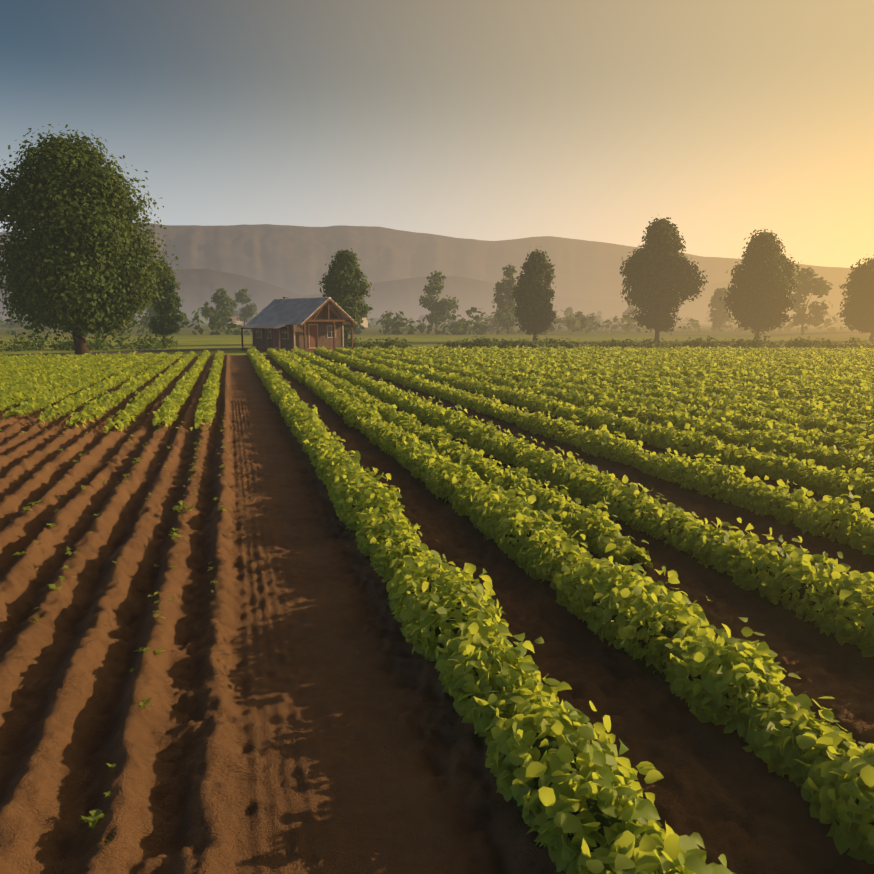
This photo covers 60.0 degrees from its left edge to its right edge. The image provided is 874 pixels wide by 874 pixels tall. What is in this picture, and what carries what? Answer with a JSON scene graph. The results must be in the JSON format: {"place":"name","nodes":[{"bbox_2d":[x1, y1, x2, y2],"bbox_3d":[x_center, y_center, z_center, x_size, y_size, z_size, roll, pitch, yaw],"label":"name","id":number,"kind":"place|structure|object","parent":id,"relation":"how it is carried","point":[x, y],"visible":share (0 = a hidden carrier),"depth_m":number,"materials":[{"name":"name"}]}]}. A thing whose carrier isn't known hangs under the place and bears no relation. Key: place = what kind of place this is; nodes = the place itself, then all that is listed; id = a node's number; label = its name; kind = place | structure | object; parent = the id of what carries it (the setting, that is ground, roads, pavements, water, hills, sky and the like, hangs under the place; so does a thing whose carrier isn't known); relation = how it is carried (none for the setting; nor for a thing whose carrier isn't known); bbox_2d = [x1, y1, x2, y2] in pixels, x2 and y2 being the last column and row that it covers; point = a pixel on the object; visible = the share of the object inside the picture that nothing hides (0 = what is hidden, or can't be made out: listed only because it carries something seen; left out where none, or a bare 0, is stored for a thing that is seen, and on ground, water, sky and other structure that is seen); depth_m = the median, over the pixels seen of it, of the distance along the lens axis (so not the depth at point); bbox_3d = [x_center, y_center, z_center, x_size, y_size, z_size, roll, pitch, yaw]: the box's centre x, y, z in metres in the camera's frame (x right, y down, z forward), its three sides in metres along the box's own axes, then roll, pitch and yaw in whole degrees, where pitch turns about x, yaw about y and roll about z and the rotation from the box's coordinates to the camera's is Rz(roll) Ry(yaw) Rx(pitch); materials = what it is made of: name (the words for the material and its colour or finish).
{"place":"outdoors","nodes":[
{"label":"outdoors","id":0,"kind":"place"},
{"bbox_2d":[7,348,240,356],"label":"farm road","id":1,"kind":"structure","parent":0,"point":[102,352],"depth_m":62.31,"materials":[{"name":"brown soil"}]},
{"bbox_2d":[230,316,245,325],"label":"hill","id":2,"kind":"structure","parent":0,"point":[234,318],"depth_m":416.11,"materials":[{"name":"beige"}]},
{"bbox_2d":[355,316,368,327],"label":"hill","id":3,"kind":"structure","parent":0,"point":[365,322],"depth_m":295.81,"materials":[{"name":"beige"}]},
{"bbox_2d":[0,269,848,321],"bbox_3d":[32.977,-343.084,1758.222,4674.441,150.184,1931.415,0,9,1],"label":"hills","id":4,"kind":"structure","parent":0,"point":[198,287],"depth_m":1915.87,"materials":[{"name":"grey"}]},
{"bbox_2d":[0,223,854,300],"bbox_3d":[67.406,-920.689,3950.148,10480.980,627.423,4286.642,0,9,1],"label":"mountains","id":5,"kind":"structure","parent":0,"point":[294,259],"depth_m":4490.10,"materials":[{"name":"grey stone"}]},
{"bbox_2d":[418,315,447,324],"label":"hill","id":6,"kind":"structure","parent":0,"point":[425,322],"depth_m":508.75,"materials":[{"name":"beige"}]},
{"bbox_2d":[0,353,873,873],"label":"field soil","id":7,"kind":"structure","parent":0,"point":[296,715],"depth_m":5.19,"materials":[{"name":"brown soil"}]},
{"bbox_2d":[0,413,225,841],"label":"weeds","id":8,"kind":"object","parent":7,"relation":"on","point":[93,818],"visible":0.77,"depth_m":7.24,"materials":[{"name":"green plant"}]},
{"bbox_2d":[0,345,873,387],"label":"crop leaves","id":9,"kind":"object","parent":7,"relation":"on","point":[440,364],"visible":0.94,"depth_m":36.23,"materials":[{"name":"green plant"}]},
{"bbox_2d":[0,373,873,457],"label":"crop leaves","id":10,"kind":"object","parent":7,"relation":"on","point":[820,403],"visible":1,"depth_m":18.30,"materials":[{"name":"green plant"}]},
{"bbox_2d":[12,358,873,873],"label":"crop","id":11,"kind":"object","parent":7,"relation":"on","point":[600,816],"visible":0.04,"depth_m":6.00,"materials":[{"name":"green plant"}]},
{"bbox_2d":[309,433,873,873],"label":"crop leaves","id":12,"kind":"object","parent":7,"relation":"on","point":[833,784],"visible":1,"depth_m":5.60,"materials":[{"name":"green plant"}]},
{"bbox_2d":[0,322,873,356],"bbox_3d":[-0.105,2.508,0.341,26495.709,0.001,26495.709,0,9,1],"label":"ground","id":13,"kind":"structure","parent":0,"point":[186,339],"depth_m":124.28,"materials":[{"name":"green plant"}]},
{"bbox_2d":[0,331,178,351],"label":"bushes","id":14,"kind":"object","parent":13,"relation":"on","point":[63,345],"visible":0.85,"depth_m":66.66,"materials":[{"name":"green plant"}]},
{"bbox_2d":[0,124,179,354],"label":"tree","id":15,"kind":"object","parent":13,"relation":"on","point":[76,271],"visible":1,"depth_m":51.79,"materials":[{"name":"green plant"}]},
{"bbox_2d":[136,291,156,331],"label":"tree","id":16,"kind":"object","parent":13,"relation":"on","point":[150,310],"visible":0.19,"depth_m":172.81,"materials":[{"name":"green plant"}]},
{"bbox_2d":[146,259,184,344],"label":"tree","id":17,"kind":"object","parent":13,"relation":"on","point":[165,321],"visible":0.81,"depth_m":76.46,"materials":[{"name":"green plant"}]},
{"bbox_2d":[200,291,233,330],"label":"tree","id":18,"kind":"object","parent":13,"relation":"on","point":[223,303],"visible":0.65,"depth_m":191.08,"materials":[{"name":"green plant"}]},
{"bbox_2d":[211,288,237,326],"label":"tree","id":19,"kind":"object","parent":13,"relation":"on","point":[233,303],"visible":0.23,"depth_m":220.80,"materials":[{"name":"green plant"}]},
{"bbox_2d":[231,306,240,315],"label":"tree","id":20,"kind":"object","parent":13,"relation":"on","point":[236,313],"visible":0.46,"depth_m":483.71,"materials":[{"name":"green plant"}]},
{"bbox_2d":[234,288,256,324],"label":"tree","id":21,"kind":"object","parent":13,"relation":"on","point":[241,297],"visible":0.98,"depth_m":255.69,"materials":[{"name":"green plant"}]},
{"bbox_2d":[240,297,357,352],"bbox_3d":[-11.845,-9.688,64.586,6.635,4.630,8.640,-8,12,-43],"label":"farmhouse","id":22,"kind":"object","parent":13,"relation":"on","point":[305,324],"visible":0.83,"depth_m":63.30,"materials":[{"name":"timber"},{"name":"metal"},{"name":"glass"}]},
{"bbox_2d":[0,313,600,326],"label":"tree line","id":23,"kind":"object","parent":13,"relation":"on","point":[6,324],"visible":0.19,"depth_m":309.20,"materials":[{"name":"green plant"}]},
{"bbox_2d":[7,301,644,334],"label":"tree line","id":24,"kind":"object","parent":13,"relation":"on","point":[390,322],"visible":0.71,"depth_m":143.12,"materials":[{"name":"green plant"}]},
{"bbox_2d":[252,336,412,347],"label":"bushes","id":25,"kind":"object","parent":13,"relation":"on","point":[347,343],"visible":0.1,"depth_m":66.82,"materials":[{"name":"green plant"}]},
{"bbox_2d":[0,316,687,323],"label":"tree line","id":26,"kind":"object","parent":13,"relation":"on","point":[375,321],"visible":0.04,"depth_m":613.46,"materials":[{"name":"green plant"}]},
{"bbox_2d":[319,248,373,340],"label":"tree","id":27,"kind":"object","parent":13,"relation":"on","point":[345,287],"visible":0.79,"depth_m":81.14,"materials":[{"name":"green plant"}]},
{"bbox_2d":[419,270,458,332],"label":"tree","id":28,"kind":"object","parent":13,"relation":"on","point":[443,307],"visible":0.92,"depth_m":165.08,"materials":[{"name":"green plant"}]},
{"bbox_2d":[491,264,517,333],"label":"tree","id":29,"kind":"object","parent":13,"relation":"on","point":[504,303],"visible":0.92,"depth_m":150.50,"materials":[{"name":"green plant"}]},
{"bbox_2d":[508,246,556,341],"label":"tree","id":30,"kind":"object","parent":13,"relation":"on","point":[532,296],"visible":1,"depth_m":91.80,"materials":[{"name":"green plant"}]},
{"bbox_2d":[564,307,572,317],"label":"tree","id":31,"kind":"object","parent":13,"relation":"on","point":[566,313],"visible":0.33,"depth_m":336.97,"materials":[{"name":"green plant"}]},
{"bbox_2d":[353,335,873,349],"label":"hedge","id":32,"kind":"object","parent":13,"relation":"on","point":[757,343],"visible":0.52,"depth_m":61.94,"materials":[{"name":"green plant"}]},
{"bbox_2d":[376,309,860,331],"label":"tree line","id":33,"kind":"object","parent":13,"relation":"on","point":[787,328],"visible":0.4,"depth_m":184.96,"materials":[{"name":"green plant"}]},
{"bbox_2d":[622,303,638,323],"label":"tree","id":34,"kind":"object","parent":13,"relation":"on","point":[629,307],"visible":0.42,"depth_m":313.82,"materials":[{"name":"green plant"}]},
{"bbox_2d":[619,217,708,341],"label":"tree","id":35,"kind":"object","parent":13,"relation":"on","point":[658,270],"visible":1,"depth_m":90.72,"materials":[{"name":"green plant"}]},
{"bbox_2d":[485,314,849,325],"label":"tree line","id":36,"kind":"object","parent":13,"relation":"on","point":[838,323],"visible":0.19,"depth_m":402.70,"materials":[{"name":"green plant"}]},
{"bbox_2d":[704,310,711,321],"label":"tree","id":37,"kind":"object","parent":13,"relation":"on","point":[707,318],"visible":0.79,"depth_m":637.94,"materials":[{"name":"green plant"}]},
{"bbox_2d":[708,287,731,331],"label":"tree","id":38,"kind":"object","parent":13,"relation":"on","point":[719,319],"visible":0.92,"depth_m":174.70,"materials":[{"name":"green plant"}]},
{"bbox_2d":[719,229,803,340],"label":"tree","id":39,"kind":"object","parent":13,"relation":"on","point":[763,279],"visible":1,"depth_m":91.55,"materials":[{"name":"green plant"}]},
{"bbox_2d":[789,267,832,334],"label":"tree","id":40,"kind":"object","parent":13,"relation":"on","point":[809,285],"visible":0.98,"depth_m":135.62,"materials":[{"name":"green plant"}]},
{"bbox_2d":[836,254,873,340],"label":"tree","id":41,"kind":"object","parent":13,"relation":"on","point":[858,312],"visible":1,"depth_m":93.60,"materials":[{"name":"green plant"}]},
{"bbox_2d":[0,0,873,267],"label":"sky","id":42,"kind":"structure","parent":0,"point":[487,120],"materials":[{"name":"blue"}]}
]}

